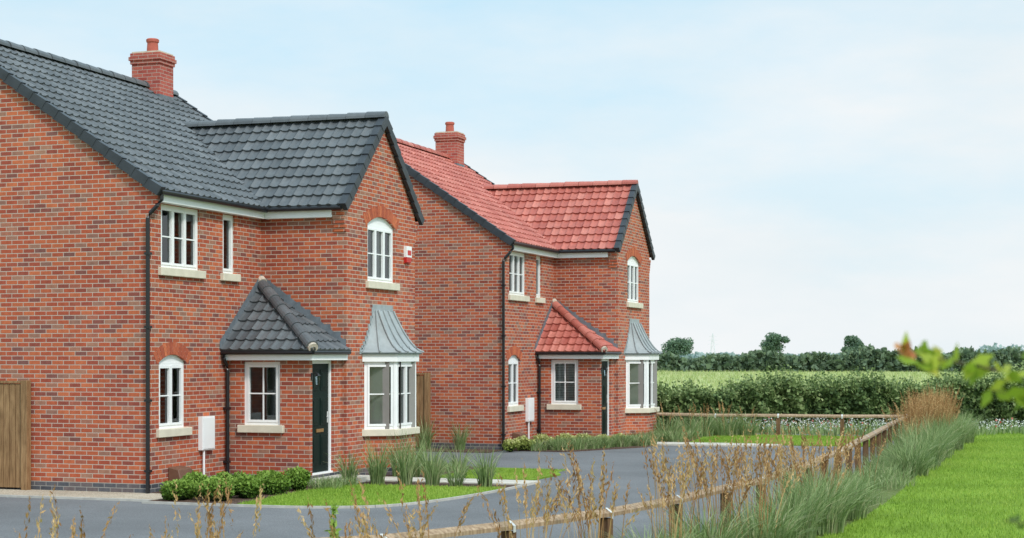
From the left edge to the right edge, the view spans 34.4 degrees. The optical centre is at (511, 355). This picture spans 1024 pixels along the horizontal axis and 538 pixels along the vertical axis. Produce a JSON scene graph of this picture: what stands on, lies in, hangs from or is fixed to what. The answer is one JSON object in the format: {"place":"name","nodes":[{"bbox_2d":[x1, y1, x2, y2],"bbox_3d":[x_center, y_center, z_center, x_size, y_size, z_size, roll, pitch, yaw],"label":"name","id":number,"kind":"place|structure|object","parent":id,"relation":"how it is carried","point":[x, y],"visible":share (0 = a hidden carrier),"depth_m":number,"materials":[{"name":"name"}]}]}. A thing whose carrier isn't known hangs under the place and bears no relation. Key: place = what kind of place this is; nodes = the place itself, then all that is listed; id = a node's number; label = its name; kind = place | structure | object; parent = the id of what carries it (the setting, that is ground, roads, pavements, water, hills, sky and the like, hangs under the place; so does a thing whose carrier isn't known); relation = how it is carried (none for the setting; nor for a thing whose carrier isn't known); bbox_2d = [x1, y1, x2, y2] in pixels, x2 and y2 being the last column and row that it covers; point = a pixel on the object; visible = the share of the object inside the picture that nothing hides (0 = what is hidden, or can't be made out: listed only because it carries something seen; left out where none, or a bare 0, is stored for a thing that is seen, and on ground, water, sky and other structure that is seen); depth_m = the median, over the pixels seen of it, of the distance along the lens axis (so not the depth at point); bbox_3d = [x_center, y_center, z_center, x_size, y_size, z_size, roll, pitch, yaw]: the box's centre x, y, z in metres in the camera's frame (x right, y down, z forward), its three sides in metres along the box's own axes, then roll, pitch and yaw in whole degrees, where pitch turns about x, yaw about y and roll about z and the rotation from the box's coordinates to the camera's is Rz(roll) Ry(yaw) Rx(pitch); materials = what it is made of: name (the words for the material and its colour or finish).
{"place":"outdoors","nodes":[
{"label":"outdoors","id":0,"kind":"place"},
{"bbox_2d":[182,111,388,127],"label":"wing ridge","id":1,"kind":"structure","parent":0,"point":[291,119],"depth_m":32.25,"materials":[{"name":"tile"}]},
{"bbox_2d":[237,482,503,505],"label":"lawn","id":2,"kind":"structure","parent":0,"point":[346,491],"depth_m":26.37,"materials":[{"name":"plant"}]},
{"bbox_2d":[0,434,893,537],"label":"driveway","id":3,"kind":"structure","parent":0,"point":[135,519],"depth_m":24.17,"materials":[{"name":"asphalt"}]},
{"bbox_2d":[0,494,152,501],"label":"edging kerb","id":4,"kind":"structure","parent":3,"relation":"on","point":[78,498],"depth_m":26.01,"materials":[{"name":"concrete"}]},
{"bbox_2d":[0,488,162,499],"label":"gravel bed","id":5,"kind":"object","parent":3,"relation":"on","point":[126,495],"visible":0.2,"depth_m":26.73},
{"bbox_2d":[0,380,30,489],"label":"wooden fence","id":6,"kind":"object","parent":5,"relation":"on","point":[16,431],"visible":0.95,"depth_m":27.69,"materials":[{"name":"brown wood"}]},
{"bbox_2d":[0,79,417,492],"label":"walls","id":7,"kind":"structure","parent":3,"relation":"on","point":[74,211],"depth_m":27.78,"materials":[{"name":"red brick"}]},
{"bbox_2d":[0,45,265,207],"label":"roof front","id":8,"kind":"structure","parent":7,"relation":"attached to","point":[146,130],"depth_m":29.91,"materials":[{"name":"grey tile"}]},
{"bbox_2d":[128,38,176,96],"bbox_3d":[-7.501,-5.620,34.479,0.750,1.960,0.660,0,0,19],"label":"chimney","id":9,"kind":"object","parent":8,"relation":"on","point":[152,65],"visible":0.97,"depth_m":34.24,"materials":[{"name":"brick"}]},
{"bbox_2d":[160,368,177,422],"bbox_3d":[-6.265,0.670,27.872,0.970,1.360,1.120,0,0,19],"label":"window glass","id":10,"kind":"object","parent":7,"relation":"attached to","point":[163,392],"visible":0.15,"depth_m":28.36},
{"bbox_2d":[159,355,183,428],"bbox_3d":[-5.758,0.610,27.698,0.082,1.240,0.880,0,0,19],"label":"kitchen window frame","id":11,"kind":"object","parent":7,"relation":"attached to","point":[169,362],"visible":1,"depth_m":27.71,"materials":[{"name":"plastic"}]},
{"bbox_2d":[156,427,191,437],"bbox_3d":[-5.697,1.292,27.677,0.170,0.136,1.060,0,0,19],"label":"kitchen window sill","id":12,"kind":"structure","parent":7,"relation":"attached to","point":[173,432],"depth_m":27.59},
{"bbox_2d":[162,211,191,264],"bbox_3d":[-6.179,-1.920,28.123,0.970,1.180,1.530,0,0,19],"label":"window glass","id":13,"kind":"object","parent":7,"relation":"attached to","point":[177,235],"visible":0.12,"depth_m":28.82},
{"bbox_2d":[161,204,197,269],"bbox_3d":[-5.672,-1.980,27.949,0.082,1.060,1.290,0,0,19],"label":"bedroom window frame","id":14,"kind":"object","parent":7,"relation":"attached to","point":[171,210],"visible":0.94,"depth_m":28.09,"materials":[{"name":"plastic"}]},
{"bbox_2d":[158,267,205,278],"bbox_3d":[-5.611,-1.388,27.928,0.170,0.136,1.470,0,0,19],"label":"bedroom window sill","id":15,"kind":"structure","parent":7,"relation":"attached to","point":[178,272],"depth_m":27.80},
{"bbox_2d":[198,416,214,474],"bbox_3d":[-5.294,1.660,28.655,0.100,1.200,0.430,0,0,19],"label":"meter box","id":16,"kind":"object","parent":7,"relation":"attached to","point":[206,432],"visible":0.83,"depth_m":28.54,"materials":[{"name":"white plastic"}]},
{"bbox_2d":[0,64,424,224],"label":"verges","id":17,"kind":"structure","parent":7,"relation":"attached to","point":[97,144],"depth_m":27.76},
{"bbox_2d":[223,214,232,273],"bbox_3d":[-5.129,-1.980,29.534,0.082,1.060,0.460,0,0,19],"label":"landing window frame","id":18,"kind":"object","parent":7,"relation":"attached to","point":[229,218],"visible":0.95,"depth_m":29.66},
{"bbox_2d":[144,190,350,493],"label":"gutters and downpipes","id":19,"kind":"object","parent":7,"relation":"attached to","point":[148,400],"visible":0.99,"depth_m":28.65,"materials":[{"name":"black plastic"}]},
{"bbox_2d":[161,195,347,359],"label":"fascia","id":20,"kind":"structure","parent":7,"relation":"attached to","point":[194,204],"depth_m":29.17,"materials":[{"name":"white plastic"}]},
{"bbox_2d":[237,425,284,432],"bbox_3d":[-4.420,1.302,29.201,0.900,0.136,0.170,0,0,19],"label":"porch window sill","id":21,"kind":"structure","parent":7,"relation":"attached to","point":[260,428],"depth_m":29.11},
{"bbox_2d":[245,362,279,424],"bbox_3d":[-4.399,0.677,29.262,0.720,1.125,0.082,0,0,19],"label":"porch window frame","id":22,"kind":"object","parent":7,"relation":"attached to","point":[248,393],"visible":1,"depth_m":29.26,"materials":[{"name":"plastic"}]},
{"bbox_2d":[251,367,275,419],"bbox_3d":[-4.225,0.738,29.769,0.960,1.245,0.970,0,0,19],"label":"porch window room","id":23,"kind":"object","parent":7,"relation":"attached to","point":[257,387],"visible":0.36,"depth_m":30.25,"materials":[{"name":"glass"}]},
{"bbox_2d":[219,287,313,350],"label":"porch roof side","id":24,"kind":"structure","parent":7,"relation":"attached to","point":[261,324],"depth_m":29.38,"materials":[{"name":"tile"}]},
{"bbox_2d":[153,206,398,363],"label":"brick arches","id":25,"kind":"structure","parent":7,"relation":"attached to","point":[171,348],"depth_m":28.12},
{"bbox_2d":[189,118,377,206],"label":"wing roof","id":26,"kind":"structure","parent":7,"relation":"attached to","point":[303,163],"depth_m":31.38,"materials":[{"name":"tile"}]},
{"bbox_2d":[257,280,317,346],"bbox_3d":[-4.053,-0.787,29.639,2.372,1.288,0.241,0,0,59],"label":"porch hip","id":27,"kind":"object","parent":7,"relation":"attached to","point":[302,333],"visible":1,"depth_m":29.50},
{"bbox_2d":[220,273,372,353],"bbox_3d":[-3.465,-0.770,30.684,4.535,1.500,1.456,0,0,-38],"label":"lead flashing","id":28,"kind":"object","parent":7,"relation":"attached to","point":[288,299],"visible":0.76,"depth_m":30.31,"materials":[{"name":"metal"}]},
{"bbox_2d":[280,297,351,350],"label":"porch roof front","id":29,"kind":"structure","parent":7,"relation":"attached to","point":[325,340],"depth_m":29.77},
{"bbox_2d":[312,360,332,474],"bbox_3d":[-3.422,1.111,29.414,0.110,2.039,0.880,0,0,19],"label":"front door","id":30,"kind":"structure","parent":7,"relation":"attached to","point":[321,427],"depth_m":29.48,"materials":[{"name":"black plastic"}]},
{"bbox_2d":[368,230,387,277],"bbox_3d":[-3.079,-1.954,31.834,0.970,1.369,1.560,0,0,19],"label":"window glass","id":31,"kind":"object","parent":7,"relation":"attached to","point":[377,252],"visible":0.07,"depth_m":32.45,"materials":[{"name":"glass"}]},
{"bbox_2d":[368,217,392,282],"bbox_3d":[-2.572,-2.014,31.660,0.082,1.249,1.320,0,0,19],"label":"front window frame","id":32,"kind":"object","parent":7,"relation":"attached to","point":[381,226],"visible":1,"depth_m":31.81,"materials":[{"name":"white plastic"}]},
{"bbox_2d":[366,281,399,290],"bbox_3d":[-2.512,-1.328,31.640,0.170,0.136,1.500,0,0,19],"label":"front window sill","id":33,"kind":"structure","parent":7,"relation":"attached to","point":[382,285],"depth_m":31.55,"materials":[{"name":"stone"}]},
{"bbox_2d":[360,304,423,352],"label":"bay roof","id":34,"kind":"structure","parent":7,"relation":"attached to","point":[387,334],"depth_m":31.25,"materials":[{"name":"metal"}]},
{"bbox_3d":[-10.434,-4.124,32.460,4.191,2.885,7.480,0,0,19],"label":"back of the main roof","id":35,"kind":"object","parent":7,"relation":"on","visible":0},
{"bbox_2d":[0,39,178,95],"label":"ridge","id":36,"kind":"structure","parent":35,"relation":"on","point":[54,57],"depth_m":31.75,"materials":[{"name":"grey tile"}]},
{"bbox_2d":[142,485,523,508],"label":"edging kerb","id":37,"kind":"structure","parent":3,"relation":"on","point":[339,507],"depth_m":24.93,"materials":[{"name":"concrete"}]},
{"bbox_2d":[151,481,516,503],"bbox_3d":[-3.129,2.268,27.105,5.200,0.040,4.900,0,0,19],"label":"mulch bed","id":38,"kind":"object","parent":3,"relation":"on","point":[236,499],"visible":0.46,"depth_m":26.29,"materials":[{"name":"brown soil"}]},
{"bbox_2d":[159,477,199,500],"bbox_3d":[-5.184,2.080,25.663,0.597,0.374,0.676,0,0,19],"label":"box shrub","id":39,"kind":"object","parent":38,"relation":"on","point":[185,489],"visible":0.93,"depth_m":25.55,"materials":[{"name":"green plant"}]},
{"bbox_2d":[168,465,191,480],"bbox_3d":[-5.522,2.062,27.686,0.296,0.397,0.450,0,0,19],"label":"gas meter housing","id":40,"kind":"object","parent":38,"relation":"on","point":[176,472],"visible":0.48,"depth_m":27.51,"materials":[{"name":"brown plastic"}]},
{"bbox_2d":[195,476,234,500],"bbox_3d":[-4.555,2.070,25.480,0.556,0.396,0.656,0,0,19],"label":"box shrub","id":41,"kind":"object","parent":38,"relation":"on","point":[213,484],"visible":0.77,"depth_m":25.35,"materials":[{"name":"green plant"}]},
{"bbox_2d":[231,475,264,497],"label":"box shrub","id":42,"kind":"object","parent":38,"relation":"on","point":[247,486],"visible":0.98,"depth_m":25.93,"materials":[{"name":"green plant"}]},
{"bbox_2d":[258,470,291,494],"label":"box shrub","id":43,"kind":"object","parent":38,"relation":"on","point":[276,483],"visible":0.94,"depth_m":26.67,"materials":[{"name":"green plant"}]},
{"bbox_2d":[281,466,310,489],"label":"box shrub","id":44,"kind":"object","parent":38,"relation":"on","point":[300,477],"visible":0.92,"depth_m":27.39,"materials":[{"name":"green plant"}]},
{"bbox_2d":[329,450,367,483],"bbox_3d":[-2.837,1.931,28.844,0.948,0.658,0.936,0,0,19],"label":"ornamental grass plant","id":45,"kind":"object","parent":38,"relation":"on","point":[350,470],"visible":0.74,"depth_m":28.77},
{"bbox_2d":[357,437,397,483],"bbox_3d":[-2.349,1.796,28.903,0.962,0.929,0.909,0,0,19],"label":"ornamental grass plant","id":46,"kind":"object","parent":38,"relation":"on","point":[379,468],"visible":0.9,"depth_m":28.84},
{"bbox_2d":[384,439,431,484],"bbox_3d":[-1.847,1.843,28.771,0.972,0.834,0.828,0,0,-11],"label":"ornamental grass plant","id":47,"kind":"object","parent":38,"relation":"on","point":[405,477],"visible":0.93,"depth_m":28.72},
{"bbox_2d":[408,443,458,484],"bbox_3d":[-1.367,1.865,28.680,0.956,0.789,0.912,0,0,-45],"label":"ornamental grass plant","id":48,"kind":"object","parent":38,"relation":"on","point":[432,473],"visible":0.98,"depth_m":28.64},
{"bbox_2d":[442,462,472,485],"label":"ornamental grass plant","id":49,"kind":"object","parent":38,"relation":"on","point":[455,480],"visible":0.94,"depth_m":28.45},
{"bbox_2d":[463,442,504,486],"bbox_3d":[-0.486,1.865,28.243,0.897,0.790,0.950,0,0,19],"label":"ornamental grass plant","id":50,"kind":"object","parent":38,"relation":"on","point":[485,479],"visible":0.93,"depth_m":28.18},
{"bbox_2d":[364,434,414,474],"bbox_3d":[-2.263,1.913,31.581,0.500,0.795,1.670,0,0,19],"label":"bay brick base","id":51,"kind":"object","parent":3,"relation":"on","point":[373,441],"visible":0.21,"depth_m":30.97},
{"bbox_2d":[370,362,388,428],"bbox_3d":[-2.584,0.812,31.691,1.020,1.385,1.210,0,0,19],"label":"bay window room","id":52,"kind":"object","parent":51,"relation":"on","point":[379,404],"visible":0.28,"depth_m":31.02,"materials":[{"name":"paint"}]},
{"bbox_2d":[362,427,419,436],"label":"bay sill","id":53,"kind":"structure","parent":51,"relation":"on","point":[382,432],"depth_m":30.92,"materials":[{"name":"stone"}]},
{"bbox_2d":[364,362,392,428],"bbox_3d":[-2.480,0.752,30.982,0.602,1.265,0.082,0,0,-17],"label":"bay window frame","id":54,"kind":"object","parent":53,"relation":"on","point":[367,394],"visible":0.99,"depth_m":30.89,"materials":[{"name":"white plastic"}]},
{"bbox_2d":[362,353,421,428],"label":"bay fascia","id":55,"kind":"structure","parent":53,"relation":"on","point":[394,358],"depth_m":31.01,"materials":[{"name":"white plastic"}]},
{"bbox_2d":[397,362,411,428],"bbox_3d":[-2.053,0.752,31.509,0.082,1.265,0.970,0,0,19],"label":"bay window frame","id":56,"kind":"object","parent":53,"relation":"on","point":[404,393],"visible":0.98,"depth_m":31.46,"materials":[{"name":"white plastic"}]},
{"bbox_2d":[389,361,414,426],"bbox_3d":[-2.524,0.812,31.860,1.020,1.385,0.842,0,0,-36],"label":"bay window room","id":57,"kind":"object","parent":51,"relation":"on","point":[411,396],"visible":0.02,"depth_m":31.75,"materials":[{"name":"paint"}]},
{"bbox_2d":[385,466,503,479],"bbox_3d":[-0.722,2.268,31.611,3.365,0.040,3.315,0,0,19],"label":"mulch bed","id":58,"kind":"object","parent":3,"relation":"on","point":[446,472],"visible":0.1,"depth_m":31.53,"materials":[{"name":"brown soil"}]},
{"bbox_2d":[390,428,430,476],"bbox_3d":[-1.815,1.772,30.436,0.940,0.975,0.889,0,0,19],"label":"ornamental grass plant","id":59,"kind":"object","parent":58,"relation":"on","point":[417,473],"visible":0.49,"depth_m":30.40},
{"bbox_2d":[415,448,502,452],"bbox_3d":[-2.460,2.268,39.554,4.400,0.040,0.990,0,0,19],"label":"mulch bed","id":60,"kind":"object","parent":3,"relation":"on","point":[470,450],"visible":0.36,"depth_m":38.98,"materials":[{"name":"brown soil"}]},
{"bbox_2d":[415,373,430,447],"bbox_3d":[-3.408,1.350,40.307,3.010,1.860,0.120,0,0,19],"label":"wooden fence","id":61,"kind":"object","parent":60,"relation":"on","point":[423,396],"visible":0.12,"depth_m":39.86,"materials":[{"name":"brown wood"}]},
{"bbox_2d":[415,417,439,448],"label":"ornamental grass plant","id":62,"kind":"object","parent":60,"relation":"on","point":[421,435],"visible":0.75,"depth_m":39.47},
{"bbox_2d":[447,419,476,449],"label":"ornamental grass plant","id":63,"kind":"object","parent":60,"relation":"on","point":[458,444],"visible":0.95,"depth_m":39.20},
{"bbox_2d":[308,427,703,488],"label":"ground cover plants","id":64,"kind":"object","parent":3,"relation":"on","point":[580,442],"visible":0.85,"depth_m":39.87,"materials":[{"name":"green plant"}]},
{"bbox_2d":[409,175,650,450],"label":"walls","id":65,"kind":"structure","parent":3,"relation":"on","point":[459,256],"depth_m":39.93,"materials":[{"name":"red brick"}]},
{"bbox_2d":[397,142,558,249],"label":"roof front","id":66,"kind":"structure","parent":65,"relation":"on","point":[461,184],"depth_m":42.45,"materials":[{"name":"red tile"}]},
{"bbox_2d":[433,122,465,164],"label":"chimney","id":67,"kind":"object","parent":66,"relation":"on","point":[450,141],"visible":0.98,"depth_m":46.53,"materials":[{"name":"brick"}]},
{"bbox_2d":[508,355,517,405],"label":"kitchen window frame","id":68,"kind":"object","parent":65,"relation":"in","point":[512,359],"visible":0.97,"depth_m":40.04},
{"bbox_2d":[509,252,523,295],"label":"bedroom window frame","id":69,"kind":"object","parent":65,"relation":"in","point":[517,274],"visible":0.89,"depth_m":40.39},
{"bbox_2d":[525,398,533,438],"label":"meter box","id":70,"kind":"object","parent":65,"relation":"attached to","point":[529,409],"visible":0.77,"depth_m":40.77,"materials":[{"name":"white plastic"}]},
{"bbox_2d":[405,163,654,259],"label":"verges","id":71,"kind":"structure","parent":65,"relation":"attached to","point":[635,191],"depth_m":39.98,"materials":[{"name":"plastic"}]},
{"bbox_2d":[488,184,631,249],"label":"wing roof","id":72,"kind":"structure","parent":65,"relation":"attached to","point":[574,218],"depth_m":43.69,"materials":[{"name":"tile"}]},
{"bbox_2d":[501,241,621,449],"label":"gutters and downpipes","id":73,"kind":"object","parent":65,"relation":"attached to","point":[503,386],"visible":0.98,"depth_m":40.98,"materials":[{"name":"black plastic"}]},
{"bbox_2d":[551,360,577,403],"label":"porch window frame","id":74,"kind":"object","parent":65,"relation":"in","point":[553,380],"visible":1,"depth_m":41.56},
{"bbox_2d":[556,364,574,400],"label":"porch window room","id":75,"kind":"object","parent":65,"relation":"attached to","point":[560,377],"visible":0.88,"depth_m":41.70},
{"bbox_2d":[513,245,618,358],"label":"fascia","id":76,"kind":"structure","parent":65,"relation":"attached to","point":[521,249],"depth_m":41.50,"materials":[{"name":"white plastic"}]},
{"bbox_2d":[535,307,604,352],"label":"porch roof side","id":77,"kind":"structure","parent":65,"relation":"attached to","point":[560,333],"depth_m":41.69,"materials":[{"name":"tile"}]},
{"bbox_2d":[506,248,641,360],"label":"brick arches","id":78,"kind":"structure","parent":65,"relation":"attached to","point":[512,350],"depth_m":40.48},
{"bbox_2d":[552,301,607,348],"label":"porch hip","id":79,"kind":"object","parent":65,"relation":"attached to","point":[579,326],"visible":1,"depth_m":41.81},
{"bbox_2d":[535,298,629,353],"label":"lead flashing","id":80,"kind":"object","parent":65,"relation":"attached to","point":[596,330],"visible":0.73,"depth_m":42.60,"materials":[{"name":"metal"}]},
{"bbox_2d":[602,359,608,434],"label":"front door","id":81,"kind":"structure","parent":65,"relation":"attached to","point":[605,403],"depth_m":41.85,"materials":[{"name":"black plastic"}]},
{"bbox_2d":[627,256,637,302],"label":"front window frame","id":82,"kind":"object","parent":65,"relation":"attached to","point":[632,261],"visible":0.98,"depth_m":44.12,"materials":[{"name":"white plastic"}]},
{"bbox_2d":[320,412,908,537],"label":"knee rail fence","id":83,"kind":"object","parent":3,"relation":"on","point":[882,433],"visible":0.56,"depth_m":19.46,"materials":[{"name":"brown wood"}]},
{"bbox_2d":[626,412,655,435],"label":"bay brick base","id":84,"kind":"object","parent":3,"relation":"on","point":[638,422],"visible":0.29,"depth_m":43.28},
{"bbox_2d":[630,360,642,407],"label":"bay window room","id":85,"kind":"object","parent":84,"relation":"on","point":[636,389],"visible":0.24,"depth_m":43.32,"materials":[{"name":"paint"}]},
{"bbox_2d":[625,407,659,412],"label":"bay sill","id":86,"kind":"structure","parent":84,"relation":"on","point":[642,410],"depth_m":43.21,"materials":[{"name":"stone"}]},
{"bbox_2d":[626,360,645,407],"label":"bay window frame","id":87,"kind":"object","parent":86,"relation":"on","point":[628,383],"visible":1,"depth_m":43.22,"materials":[{"name":"white plastic"}]},
{"bbox_2d":[625,353,660,407],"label":"bay fascia","id":88,"kind":"structure","parent":86,"relation":"on","point":[646,357],"depth_m":43.28,"materials":[{"name":"white plastic"}]},
{"bbox_2d":[366,476,537,485],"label":"path","id":89,"kind":"structure","parent":0,"point":[474,481],"depth_m":29.20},
{"bbox_2d":[441,468,560,479],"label":"lawn","id":90,"kind":"structure","parent":0,"point":[547,476],"depth_m":30.58,"materials":[{"name":"green plant"}]},
{"bbox_2d":[0,0,1023,354],"label":"sky","id":91,"kind":"structure","parent":0,"point":[816,174],"materials":[{"name":"blue"}]},
{"bbox_2d":[481,180,638,189],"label":"wing ridge","id":92,"kind":"structure","parent":0,"point":[561,184],"depth_m":44.56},
{"bbox_2d":[624,319,662,352],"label":"bay roof","id":93,"kind":"structure","parent":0,"point":[639,341],"depth_m":43.50,"materials":[{"name":"metal"}]},
{"bbox_2d":[657,442,780,446],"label":"path","id":94,"kind":"structure","parent":0,"point":[697,443],"depth_m":41.45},
{"bbox_2d":[690,434,893,446],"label":"lawn","id":95,"kind":"structure","parent":0,"point":[704,437],"depth_m":42.93,"materials":[{"name":"green plant"}]},
{"bbox_2d":[653,402,764,436],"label":"ornamental grass border","id":96,"kind":"object","parent":95,"relation":"on","point":[718,429],"visible":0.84,"depth_m":45.77,"materials":[{"name":"plant"}]},
{"bbox_2d":[657,369,1004,392],"bbox_3d":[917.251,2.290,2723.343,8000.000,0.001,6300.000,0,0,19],"label":"ground","id":97,"kind":"structure","parent":0,"point":[766,376],"depth_m":169.87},
{"bbox_2d":[660,337,693,356],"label":"tree","id":98,"kind":"object","parent":97,"relation":"on","point":[680,346],"visible":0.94,"depth_m":614.30,"materials":[{"name":"green plant"}]},
{"bbox_2d":[759,332,790,352],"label":"tree","id":99,"kind":"object","parent":97,"relation":"on","point":[772,342],"visible":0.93,"depth_m":571.23,"materials":[{"name":"green plant"}]},
{"bbox_2d":[759,447,913,537],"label":"verge bed","id":100,"kind":"object","parent":97,"relation":"on","point":[891,492],"visible":0.08,"depth_m":26.99,"materials":[{"name":"plant"}]},
{"bbox_2d":[14,382,963,537],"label":"reed grass","id":101,"kind":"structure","parent":100,"relation":"on","point":[929,403],"depth_m":18.14,"materials":[{"name":"plant"}]},
{"bbox_2d":[556,408,990,537],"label":"ornamental grass","id":102,"kind":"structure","parent":100,"relation":"on","point":[922,452],"depth_m":21.25,"materials":[{"name":"plant"}]},
{"bbox_2d":[657,343,1023,371],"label":"hedgerow","id":103,"kind":"object","parent":97,"relation":"on","point":[869,357],"visible":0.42,"depth_m":229.29,"materials":[{"name":"green plant"}]},
{"bbox_2d":[679,343,1023,358],"bbox_3d":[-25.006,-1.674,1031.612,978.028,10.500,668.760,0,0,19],"label":"distant trees","id":104,"kind":"object","parent":97,"relation":"on","point":[696,354],"visible":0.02,"depth_m":853.28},
{"bbox_2d":[841,335,863,351],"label":"tree","id":105,"kind":"object","parent":97,"relation":"on","point":[853,342],"visible":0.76,"depth_m":547.35,"materials":[{"name":"green plant"}]},
{"bbox_2d":[711,426,1014,434],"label":"lawn bed","id":106,"kind":"object","parent":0,"point":[758,432],"depth_m":48.74,"materials":[{"name":"plant"}]},
{"bbox_2d":[656,360,1023,430],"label":"hedge","id":107,"kind":"object","parent":106,"relation":"on","point":[853,395],"visible":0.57,"depth_m":50.83,"materials":[{"name":"green plant"}]},
{"bbox_2d":[722,417,1023,435],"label":"daisy border","id":108,"kind":"object","parent":106,"relation":"on","point":[998,426],"visible":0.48,"depth_m":47.70,"materials":[{"name":"white plant"}]},
{"bbox_2d":[816,431,1023,537],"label":"lawn","id":109,"kind":"structure","parent":0,"point":[989,448],"depth_m":25.50,"materials":[{"name":"plant"}]},
{"bbox_2d":[894,332,1023,528],"bbox_3d":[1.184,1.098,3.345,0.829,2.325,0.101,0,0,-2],"label":"garden shrub","id":110,"kind":"object","parent":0,"point":[933,359],"visible":1,"depth_m":3.33,"materials":[{"name":"green plant"}]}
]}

